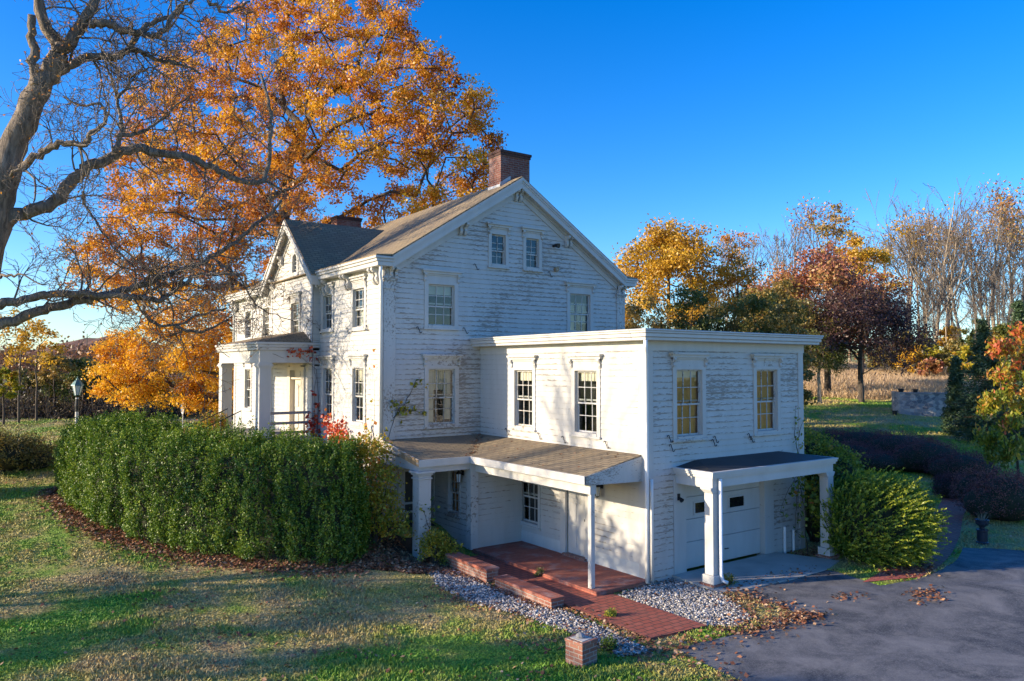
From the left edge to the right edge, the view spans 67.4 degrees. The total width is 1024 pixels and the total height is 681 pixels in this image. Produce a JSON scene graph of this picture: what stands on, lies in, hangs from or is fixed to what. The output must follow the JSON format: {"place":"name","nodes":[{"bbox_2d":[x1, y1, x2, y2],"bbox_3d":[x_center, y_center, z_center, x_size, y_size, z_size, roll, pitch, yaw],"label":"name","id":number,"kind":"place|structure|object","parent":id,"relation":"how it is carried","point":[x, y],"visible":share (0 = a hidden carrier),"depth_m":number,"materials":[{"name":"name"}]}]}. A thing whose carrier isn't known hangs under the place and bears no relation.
{"place":"outdoors","nodes":[
{"label":"outdoors","id":0,"kind":"place"},
{"bbox_2d":[3,336,212,379],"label":"hills","id":1,"kind":"structure","parent":0,"point":[88,341],"depth_m":405.55,"materials":[{"name":"green plant"}]},
{"bbox_2d":[0,350,1023,680],"bbox_3d":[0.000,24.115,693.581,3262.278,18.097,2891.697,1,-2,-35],"label":"lawn","id":2,"kind":"structure","parent":0,"point":[238,648],"depth_m":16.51,"materials":[{"name":"green plant"}]},
{"bbox_2d":[0,366,24,424],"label":"hedgerow tree","id":3,"kind":"object","parent":2,"relation":"on","point":[12,378],"visible":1,"depth_m":46.93,"materials":[{"name":"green plant"}]},
{"bbox_2d":[0,307,51,422],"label":"hedgerow tree","id":4,"kind":"object","parent":2,"relation":"on","point":[22,339],"visible":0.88,"depth_m":49.81,"materials":[{"name":"orange plant"}]},
{"bbox_2d":[0,426,57,471],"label":"rambling bush","id":5,"kind":"object","parent":2,"relation":"on","point":[17,454],"visible":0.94,"depth_m":26.42,"materials":[{"name":"green plant"}]},
{"bbox_2d":[0,366,57,405],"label":"hedgerow tree","id":6,"kind":"object","parent":2,"relation":"on","point":[26,379],"visible":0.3,"depth_m":59.62,"materials":[{"name":"green plant"}]},
{"bbox_2d":[4,319,69,420],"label":"hedgerow tree","id":7,"kind":"object","parent":2,"relation":"on","point":[51,334],"visible":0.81,"depth_m":52.01,"materials":[{"name":"orange plant"}]},
{"bbox_2d":[30,351,77,415],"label":"hedgerow tree","id":8,"kind":"object","parent":2,"relation":"on","point":[68,365],"visible":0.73,"depth_m":55.84,"materials":[{"name":"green plant"}]},
{"bbox_2d":[40,356,117,412],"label":"hedgerow tree","id":9,"kind":"object","parent":2,"relation":"on","point":[82,365],"visible":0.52,"depth_m":56.66,"materials":[{"name":"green plant"}]},
{"bbox_2d":[0,331,224,381],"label":"wood","id":10,"kind":"object","parent":2,"relation":"on","point":[80,353],"visible":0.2,"depth_m":254.23,"materials":[{"name":"orange plant"}]},
{"bbox_2d":[0,364,232,418],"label":"brush","id":11,"kind":"object","parent":2,"relation":"on","point":[27,408],"visible":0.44,"depth_m":55.30,"materials":[{"name":"orange plant"}]},
{"bbox_2d":[0,0,336,426],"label":"bare tree","id":12,"kind":"object","parent":2,"relation":"on","point":[23,124],"visible":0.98,"depth_m":24.58,"materials":[{"name":"brown plant"}]},
{"bbox_2d":[190,408,230,433],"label":"porch shrub","id":13,"kind":"object","parent":2,"relation":"on","point":[217,419],"visible":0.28,"depth_m":28.55,"materials":[{"name":"green plant"}]},
{"bbox_2d":[48,407,374,566],"bbox_3d":[-9.445,3.876,22.241,12.709,3.822,4.045,-1,-2,29],"label":"hedge","id":14,"kind":"object","parent":2,"relation":"on","point":[198,487],"visible":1,"depth_m":20.09,"materials":[{"name":"green plant"}]},
{"bbox_2d":[57,0,508,416],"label":"maple tree","id":15,"kind":"object","parent":2,"relation":"on","point":[297,150],"visible":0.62,"depth_m":38.83,"materials":[{"name":"orange plant"}]},
{"bbox_2d":[350,521,458,574],"bbox_3d":[-1.814,5.512,19.073,3.583,0.680,7.400,1,-2,-35],"label":"leaf bed","id":16,"kind":"object","parent":2,"relation":"on","point":[407,543],"visible":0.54,"depth_m":21.20,"materials":[{"name":"plant"}]},
{"bbox_2d":[349,430,415,544],"bbox_3d":[-3.824,3.979,20.663,2.371,3.122,2.021,-2,-3,38],"label":"corner shrub","id":17,"kind":"object","parent":16,"relation":"on","point":[384,498],"visible":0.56,"depth_m":20.68,"materials":[{"name":"green plant"}]},
{"bbox_2d":[413,526,463,564],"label":"column shrub","id":18,"kind":"object","parent":16,"relation":"on","point":[438,542],"visible":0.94,"depth_m":20.09,"materials":[{"name":"green plant"}]},
{"bbox_2d":[445,552,498,582],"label":"brick wall","id":19,"kind":"structure","parent":2,"relation":"on","point":[481,570],"depth_m":19.04,"materials":[{"name":"red brick"}]},
{"bbox_2d":[0,468,1014,680],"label":"fallen leaves","id":20,"kind":"object","parent":2,"relation":"on","point":[413,565],"visible":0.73,"depth_m":18.82,"materials":[{"name":"brown plant"}]},
{"bbox_2d":[181,149,839,588],"bbox_3d":[-3.302,-0.060,27.021,14.388,12.580,24.133,1,-2,-35],"label":"farmhouse","id":21,"kind":"object","parent":2,"relation":"on","point":[493,315],"visible":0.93,"depth_m":22.44,"materials":[{"name":"white wood"}]},
{"bbox_2d":[242,363,252,411],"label":"window","id":22,"kind":"structure","parent":21,"relation":"in","point":[247,367],"depth_m":33.42,"materials":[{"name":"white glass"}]},
{"bbox_2d":[287,291,301,332],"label":"window","id":23,"kind":"structure","parent":21,"relation":"in","point":[295,295],"depth_m":28.02,"materials":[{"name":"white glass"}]},
{"bbox_2d":[285,363,305,434],"bbox_3d":[-7.698,2.074,27.529,0.300,2.510,1.840,1,-2,-35],"label":"front door","id":24,"kind":"structure","parent":21,"relation":"in","point":[296,374],"depth_m":27.78,"materials":[{"name":"white wood"}]},
{"bbox_2d":[286,346,320,443],"bbox_3d":[-6.969,2.178,26.024,1.416,4.028,0.430,1,-2,-35],"label":"creeper","id":25,"kind":"object","parent":21,"relation":"attached to","point":[311,425],"visible":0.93,"depth_m":26.20,"materials":[{"name":"red plant"}]},
{"bbox_2d":[317,355,335,422],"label":"window","id":26,"kind":"structure","parent":21,"relation":"in","point":[327,362],"depth_m":26.11,"materials":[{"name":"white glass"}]},
{"bbox_2d":[318,282,334,332],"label":"window","id":27,"kind":"structure","parent":21,"relation":"in","point":[324,312],"depth_m":26.21,"materials":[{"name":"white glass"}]},
{"bbox_2d":[319,408,352,445],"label":"creeper","id":28,"kind":"object","parent":21,"relation":"attached to","point":[335,429],"visible":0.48,"depth_m":25.00,"materials":[{"name":"red plant"}]},
{"bbox_2d":[346,354,367,426],"bbox_3d":[-4.761,1.544,23.867,0.310,2.215,1.320,1,-2,-35],"label":"window","id":29,"kind":"structure","parent":21,"relation":"in","point":[356,361],"depth_m":24.07,"materials":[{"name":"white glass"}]},
{"bbox_2d":[348,274,366,331],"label":"window","id":30,"kind":"structure","parent":21,"relation":"in","point":[362,286],"depth_m":24.11,"materials":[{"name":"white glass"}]},
{"bbox_2d":[397,467,412,521],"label":"window","id":31,"kind":"structure","parent":21,"relation":"in","point":[405,476],"depth_m":22.82,"materials":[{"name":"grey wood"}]},
{"bbox_2d":[421,268,462,329],"bbox_3d":[-2.266,-1.240,23.797,1.420,1.835,0.590,1,-2,-35],"label":"window","id":32,"kind":"structure","parent":21,"relation":"in","point":[439,285],"depth_m":23.83,"materials":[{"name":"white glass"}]},
{"bbox_2d":[421,354,463,428],"bbox_3d":[-2.250,1.559,23.711,1.430,2.255,0.590,1,-2,-35],"label":"window","id":33,"kind":"structure","parent":21,"relation":"in","point":[437,367],"depth_m":23.74,"materials":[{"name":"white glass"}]},
{"bbox_2d":[444,470,461,519],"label":"window","id":34,"kind":"structure","parent":21,"relation":"in","point":[453,489],"depth_m":22.48,"materials":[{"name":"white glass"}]},
{"bbox_2d":[485,222,513,268],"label":"window","id":35,"kind":"structure","parent":21,"relation":"in","point":[495,230],"depth_m":25.06,"materials":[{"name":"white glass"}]},
{"bbox_2d":[506,355,537,431],"bbox_3d":[0.471,1.541,22.618,0.590,2.195,1.380,1,-2,-35],"label":"window","id":36,"kind":"structure","parent":21,"relation":"in","point":[524,364],"depth_m":22.74,"materials":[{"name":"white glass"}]},
{"bbox_2d":[520,481,540,530],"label":"window","id":37,"kind":"structure","parent":21,"relation":"in","point":[535,493],"depth_m":22.36,"materials":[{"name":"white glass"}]},
{"bbox_2d":[520,226,546,272],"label":"window","id":38,"kind":"structure","parent":21,"relation":"in","point":[529,234],"depth_m":25.89,"materials":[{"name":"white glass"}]},
{"bbox_2d":[560,489,587,561],"bbox_3d":[1.686,4.767,20.516,0.220,2.120,1.200,1,-2,-35],"label":"door","id":39,"kind":"structure","parent":21,"relation":"in","point":[574,538],"depth_m":20.60,"materials":[{"name":"white wood"}]},
{"bbox_2d":[564,281,597,332],"bbox_3d":[2.297,-1.102,27.049,1.420,1.865,0.590,1,-2,-35],"label":"window","id":40,"kind":"structure","parent":21,"relation":"in","point":[577,292],"depth_m":27.07,"materials":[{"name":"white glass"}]},
{"bbox_2d":[565,354,602,438],"bbox_3d":[2.079,1.465,20.364,0.590,2.190,1.370,1,-2,-35],"label":"window","id":41,"kind":"structure","parent":21,"relation":"in","point":[588,365],"depth_m":20.51,"materials":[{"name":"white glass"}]},
{"bbox_2d":[669,352,711,441],"bbox_3d":[4.458,1.417,19.415,1.440,2.220,0.340,1,-2,-35],"label":"window","id":42,"kind":"structure","parent":21,"relation":"in","point":[689,369],"depth_m":19.54,"materials":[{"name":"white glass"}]},
{"bbox_2d":[673,476,773,574],"bbox_3d":[5.531,4.655,20.175,3.980,2.520,0.285,1,-2,-35],"label":"garage door","id":43,"kind":"structure","parent":21,"relation":"in","point":[748,508],"depth_m":20.37,"materials":[{"name":"white wood"}]},
{"bbox_2d":[750,354,785,435],"bbox_3d":[7.023,1.493,21.243,1.410,2.235,0.340,1,-2,-35],"label":"window","id":44,"kind":"structure","parent":21,"relation":"in","point":[766,367],"depth_m":21.38,"materials":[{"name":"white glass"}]},
{"bbox_2d":[779,474,823,555],"bbox_3d":[8.026,4.669,20.819,1.986,2.503,0.575,1,-2,-35],"label":"vine","id":45,"kind":"object","parent":21,"relation":"attached to","point":[812,496],"visible":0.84,"depth_m":20.86,"materials":[{"name":"green plant"}]},
{"bbox_2d":[494,574,564,609],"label":"brick wall","id":46,"kind":"structure","parent":2,"relation":"on","point":[548,599],"depth_m":17.14,"materials":[{"name":"red brick"}]},
{"bbox_2d":[565,632,597,667],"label":"brick pier","id":47,"kind":"structure","parent":2,"relation":"on","point":[581,648],"depth_m":13.38,"materials":[{"name":"red brick"}]},
{"bbox_2d":[471,555,706,639],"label":"brick walk","id":48,"kind":"structure","parent":2,"relation":"on","point":[650,622],"depth_m":16.32,"materials":[{"name":"red brick"}]},
{"bbox_2d":[625,292,672,328],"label":"tall shrub","id":49,"kind":"object","parent":2,"relation":"on","point":[630,324],"visible":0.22,"depth_m":51.86,"materials":[{"name":"green plant"}]},
{"bbox_2d":[611,213,739,327],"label":"autumn tree","id":50,"kind":"object","parent":2,"relation":"on","point":[676,250],"visible":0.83,"depth_m":92.70,"materials":[{"name":"yellow plant"}]},
{"bbox_2d":[663,283,730,330],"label":"tall shrub","id":51,"kind":"object","parent":2,"relation":"on","point":[696,298],"visible":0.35,"depth_m":50.15,"materials":[{"name":"green plant"}]},
{"bbox_2d":[690,301,755,331],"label":"tall shrub","id":52,"kind":"object","parent":2,"relation":"on","point":[731,326],"visible":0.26,"depth_m":53.20,"materials":[{"name":"green plant"}]},
{"bbox_2d":[708,257,762,329],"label":"autumn tree","id":53,"kind":"object","parent":2,"relation":"on","point":[742,277],"visible":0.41,"depth_m":97.57,"materials":[{"name":"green plant"}]},
{"bbox_2d":[713,230,767,300],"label":"autumn tree","id":54,"kind":"object","parent":2,"relation":"on","point":[730,256],"visible":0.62,"depth_m":100.09,"materials":[{"name":"orange plant"}]},
{"bbox_2d":[720,290,787,333],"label":"tall shrub","id":55,"kind":"object","parent":2,"relation":"on","point":[754,304],"visible":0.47,"depth_m":49.65,"materials":[{"name":"green plant"}]},
{"bbox_2d":[741,275,816,330],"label":"autumn tree","id":56,"kind":"object","parent":2,"relation":"on","point":[781,291],"visible":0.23,"depth_m":63.13,"materials":[{"name":"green plant"}]},
{"bbox_2d":[757,227,820,277],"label":"forest tree","id":57,"kind":"object","parent":2,"relation":"on","point":[772,246],"visible":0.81,"depth_m":119.66,"materials":[{"name":"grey plant"}]},
{"bbox_2d":[761,298,819,406],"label":"tall shrub","id":58,"kind":"object","parent":2,"relation":"on","point":[789,321],"visible":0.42,"depth_m":46.68,"materials":[{"name":"green plant"}]},
{"bbox_2d":[770,216,811,283],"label":"forest tree","id":59,"kind":"object","parent":2,"relation":"on","point":[798,242],"visible":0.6,"depth_m":119.42,"materials":[{"name":"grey plant"}]},
{"bbox_2d":[761,297,842,373],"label":"lawn tree","id":60,"kind":"object","parent":2,"relation":"on","point":[810,317],"visible":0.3,"depth_m":57.98,"materials":[{"name":"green plant"}]},
{"bbox_2d":[803,330,851,402],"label":"lawn tree","id":61,"kind":"object","parent":2,"relation":"on","point":[837,357],"visible":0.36,"depth_m":58.73,"materials":[{"name":"plant"}]},
{"bbox_2d":[740,240,919,390],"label":"autumn tree","id":62,"kind":"object","parent":2,"relation":"on","point":[833,270],"visible":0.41,"depth_m":64.17,"materials":[{"name":"orange plant"}]},
{"bbox_2d":[805,200,868,367],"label":"autumn tree","id":63,"kind":"object","parent":2,"relation":"on","point":[830,228],"visible":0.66,"depth_m":92.24,"materials":[{"name":"orange plant"}]},
{"bbox_2d":[804,428,870,542],"bbox_3d":[9.232,4.298,22.833,2.730,3.513,2.516,1,-2,-35],"label":"honeysuckle","id":64,"kind":"object","parent":2,"relation":"on","point":[813,446],"visible":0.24,"depth_m":22.52,"materials":[{"name":"green plant"}]},
{"bbox_2d":[825,425,895,446],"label":"barberry shrub","id":65,"kind":"object","parent":2,"relation":"on","point":[856,435],"visible":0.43,"depth_m":39.61,"materials":[{"name":"purple plant"}]},
{"bbox_2d":[829,230,909,372],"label":"autumn tree","id":66,"kind":"object","parent":2,"relation":"on","point":[865,255],"visible":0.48,"depth_m":85.70,"materials":[{"name":"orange plant"}]},
{"bbox_2d":[797,276,951,402],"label":"purple maple","id":67,"kind":"object","parent":2,"relation":"on","point":[864,309],"visible":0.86,"depth_m":57.66,"materials":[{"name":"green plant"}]},
{"bbox_2d":[850,448,908,470],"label":"barberry shrub","id":68,"kind":"object","parent":2,"relation":"on","point":[882,461],"visible":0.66,"depth_m":34.67,"materials":[{"name":"purple plant"}]},
{"bbox_2d":[810,465,952,570],"bbox_3d":[9.881,4.847,20.751,3.526,2.941,3.653,1,-2,-35],"label":"yew bush","id":69,"kind":"object","parent":2,"relation":"on","point":[875,518],"visible":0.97,"depth_m":19.95,"materials":[{"name":"green plant"}]},
{"bbox_2d":[863,428,940,453],"bbox_3d":[19.606,5.152,38.724,4.171,1.617,3.692,1,-2,-35],"label":"barberry shrub","id":70,"kind":"object","parent":2,"relation":"on","point":[884,443],"visible":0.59,"depth_m":38.16,"materials":[{"name":"purple plant"}]},
{"bbox_2d":[891,391,948,416],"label":"stone wall","id":71,"kind":"structure","parent":2,"relation":"on","point":[921,403],"depth_m":54.02,"materials":[{"name":"grey stone"}]},
{"bbox_2d":[866,212,975,353],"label":"forest tree","id":72,"kind":"object","parent":2,"relation":"on","point":[928,260],"visible":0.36,"depth_m":117.02,"materials":[{"name":"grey plant"}]},
{"bbox_2d":[888,434,966,473],"bbox_3d":[18.955,5.180,34.961,3.550,1.784,3.107,1,-2,-35],"label":"barberry shrub","id":73,"kind":"object","parent":2,"relation":"on","point":[913,455],"visible":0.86,"depth_m":34.40,"materials":[{"name":"purple plant"}]},
{"bbox_2d":[873,206,990,322],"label":"forest tree","id":74,"kind":"object","parent":2,"relation":"on","point":[948,258],"visible":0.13,"depth_m":119.58,"materials":[{"name":"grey plant"}]},
{"bbox_2d":[929,470,961,498],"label":"barberry shrub","id":75,"kind":"object","parent":2,"relation":"on","point":[940,486],"visible":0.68,"depth_m":29.38,"materials":[{"name":"purple plant"}]},
{"bbox_2d":[935,338,967,369],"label":"wood edge bush","id":76,"kind":"object","parent":2,"relation":"on","point":[952,344],"visible":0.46,"depth_m":83.97,"materials":[{"name":"yellow plant"}]},
{"bbox_2d":[938,354,973,435],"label":"conifer","id":77,"kind":"object","parent":2,"relation":"on","point":[954,378],"visible":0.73,"depth_m":46.78,"materials":[{"name":"green plant"}]},
{"bbox_2d":[920,446,1001,477],"bbox_3d":[19.497,5.341,33.356,3.363,1.539,2.977,1,-2,-35],"label":"barberry shrub","id":78,"kind":"object","parent":2,"relation":"on","point":[954,463],"visible":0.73,"depth_m":32.81,"materials":[{"name":"purple plant"}]},
{"bbox_2d":[923,202,1023,357],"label":"forest tree","id":79,"kind":"object","parent":2,"relation":"on","point":[974,257],"visible":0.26,"depth_m":118.35,"materials":[{"name":"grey plant"}]},
{"bbox_2d":[939,318,1015,441],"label":"conifer","id":80,"kind":"object","parent":2,"relation":"on","point":[980,336],"visible":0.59,"depth_m":43.80,"materials":[{"name":"green plant"}]},
{"bbox_2d":[974,513,989,544],"bbox_3d":[13.944,5.536,22.712,0.456,0.926,0.443,0,-2,5],"label":"urn","id":81,"kind":"object","parent":2,"relation":"on","point":[981,530],"visible":1,"depth_m":22.62,"materials":[{"name":"black stone"}]},
{"bbox_2d":[945,461,1023,521],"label":"barberry shrub","id":82,"kind":"object","parent":2,"relation":"on","point":[1000,497],"visible":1,"depth_m":25.32,"materials":[{"name":"purple plant"}]},
{"bbox_2d":[971,320,1023,479],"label":"dogwood tree","id":83,"kind":"object","parent":2,"relation":"on","point":[997,452],"visible":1,"depth_m":26.66,"materials":[{"name":"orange plant"}]},
{"bbox_2d":[988,299,1023,453],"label":"conifer","id":84,"kind":"object","parent":2,"relation":"on","point":[1018,308],"visible":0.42,"depth_m":39.93,"materials":[{"name":"green plant"}]},
{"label":"gravel bed","id":85,"kind":"structure","parent":2,"relation":"on","visible":0},
{"bbox_2d":[429,568,652,656],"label":"gravel","id":86,"kind":"structure","parent":85,"relation":"on","point":[480,590],"depth_m":16.34,"materials":[{"name":"grey gravel"}]},
{"bbox_2d":[0,0,1023,352],"label":"sky","id":87,"kind":"structure","parent":0,"point":[726,114],"materials":[{"name":"blue"}]},
{"bbox_2d":[472,541,648,595],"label":"brick terrace","id":88,"kind":"structure","parent":0,"point":[557,566],"depth_m":19.43,"materials":[{"name":"red brick"}]},
{"bbox_2d":[615,577,750,628],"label":"gravel","id":89,"kind":"structure","parent":0,"point":[693,609],"depth_m":16.88,"materials":[{"name":"grey gravel"}]},
{"bbox_2d":[672,552,838,593],"bbox_3d":[6.419,5.873,19.516,4.950,0.199,1.780,1,-2,-35],"label":"concrete apron","id":90,"kind":"object","parent":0,"point":[754,568],"visible":0.7,"depth_m":19.47,"materials":[{"name":"grey concrete"}]},
{"bbox_2d":[677,548,1023,680],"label":"driveway","id":91,"kind":"structure","parent":0,"point":[971,628],"depth_m":15.02,"materials":[{"name":"grey asphalt"}]},
{"bbox_2d":[803,361,1011,399],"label":"meadow","id":92,"kind":"structure","parent":0,"point":[857,396],"depth_m":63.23,"materials":[{"name":"plant"}]},
{"bbox_2d":[702,226,755,295],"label":"forest tree","id":93,"kind":"object","parent":92,"relation":"on","point":[727,247],"visible":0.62,"depth_m":111.14,"materials":[{"name":"brown plant"}]},
{"bbox_2d":[785,190,864,365],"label":"forest tree","id":94,"kind":"object","parent":92,"relation":"on","point":[811,219],"visible":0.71,"depth_m":100.47,"materials":[{"name":"orange plant"}]},
{"bbox_2d":[874,229,945,347],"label":"forest tree","id":95,"kind":"object","parent":92,"relation":"on","point":[902,245],"visible":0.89,"depth_m":98.47,"materials":[{"name":"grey plant"}]},
{"bbox_2d":[872,192,959,331],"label":"forest tree","id":96,"kind":"object","parent":92,"relation":"on","point":[901,231],"visible":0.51,"depth_m":108.36,"materials":[{"name":"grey plant"}]},
{"bbox_2d":[849,176,1004,342],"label":"forest tree","id":97,"kind":"object","parent":92,"relation":"on","point":[946,244],"visible":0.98,"depth_m":93.14,"materials":[{"name":"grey plant"}]},
{"bbox_2d":[917,357,944,376],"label":"wood edge bush","id":98,"kind":"object","parent":92,"relation":"on","point":[935,366],"visible":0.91,"depth_m":81.41,"materials":[{"name":"orange plant"}]},
{"bbox_2d":[907,282,973,366],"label":"forest tree","id":99,"kind":"object","parent":92,"relation":"on","point":[947,301],"visible":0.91,"depth_m":86.18,"materials":[{"name":"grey plant"}]},
{"bbox_2d":[899,209,986,348],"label":"forest tree","id":100,"kind":"object","parent":92,"relation":"on","point":[930,237],"visible":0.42,"depth_m":107.30,"materials":[{"name":"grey plant"}]},
{"bbox_2d":[913,225,983,363],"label":"forest tree","id":101,"kind":"object","parent":92,"relation":"on","point":[954,311],"visible":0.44,"depth_m":101.64,"materials":[{"name":"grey plant"}]},
{"bbox_2d":[929,173,1023,357],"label":"forest tree","id":102,"kind":"object","parent":92,"relation":"on","point":[1005,202],"visible":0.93,"depth_m":96.70,"materials":[{"name":"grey plant"}]},
{"bbox_2d":[941,200,1017,328],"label":"forest tree","id":103,"kind":"object","parent":92,"relation":"on","point":[970,265],"visible":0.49,"depth_m":111.21,"materials":[{"name":"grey plant"}]},
{"bbox_2d":[949,255,1015,329],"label":"forest tree","id":104,"kind":"object","parent":92,"relation":"on","point":[985,272],"visible":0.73,"depth_m":97.20,"materials":[{"name":"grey plant"}]},
{"bbox_2d":[946,264,1021,326],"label":"forest tree","id":105,"kind":"object","parent":92,"relation":"on","point":[1004,288],"visible":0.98,"depth_m":87.75,"materials":[{"name":"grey plant"}]},
{"bbox_2d":[952,193,1023,312],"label":"forest tree","id":106,"kind":"object","parent":92,"relation":"on","point":[1009,250],"visible":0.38,"depth_m":103.59,"materials":[{"name":"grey plant"}]},
{"bbox_2d":[864,498,965,581],"bbox_3d":[14.930,5.885,26.883,1.644,0.508,21.120,-1,-2,33],"label":"mulch bed","id":107,"kind":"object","parent":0,"point":[955,522],"depth_m":22.66,"materials":[{"name":"brown soil"}]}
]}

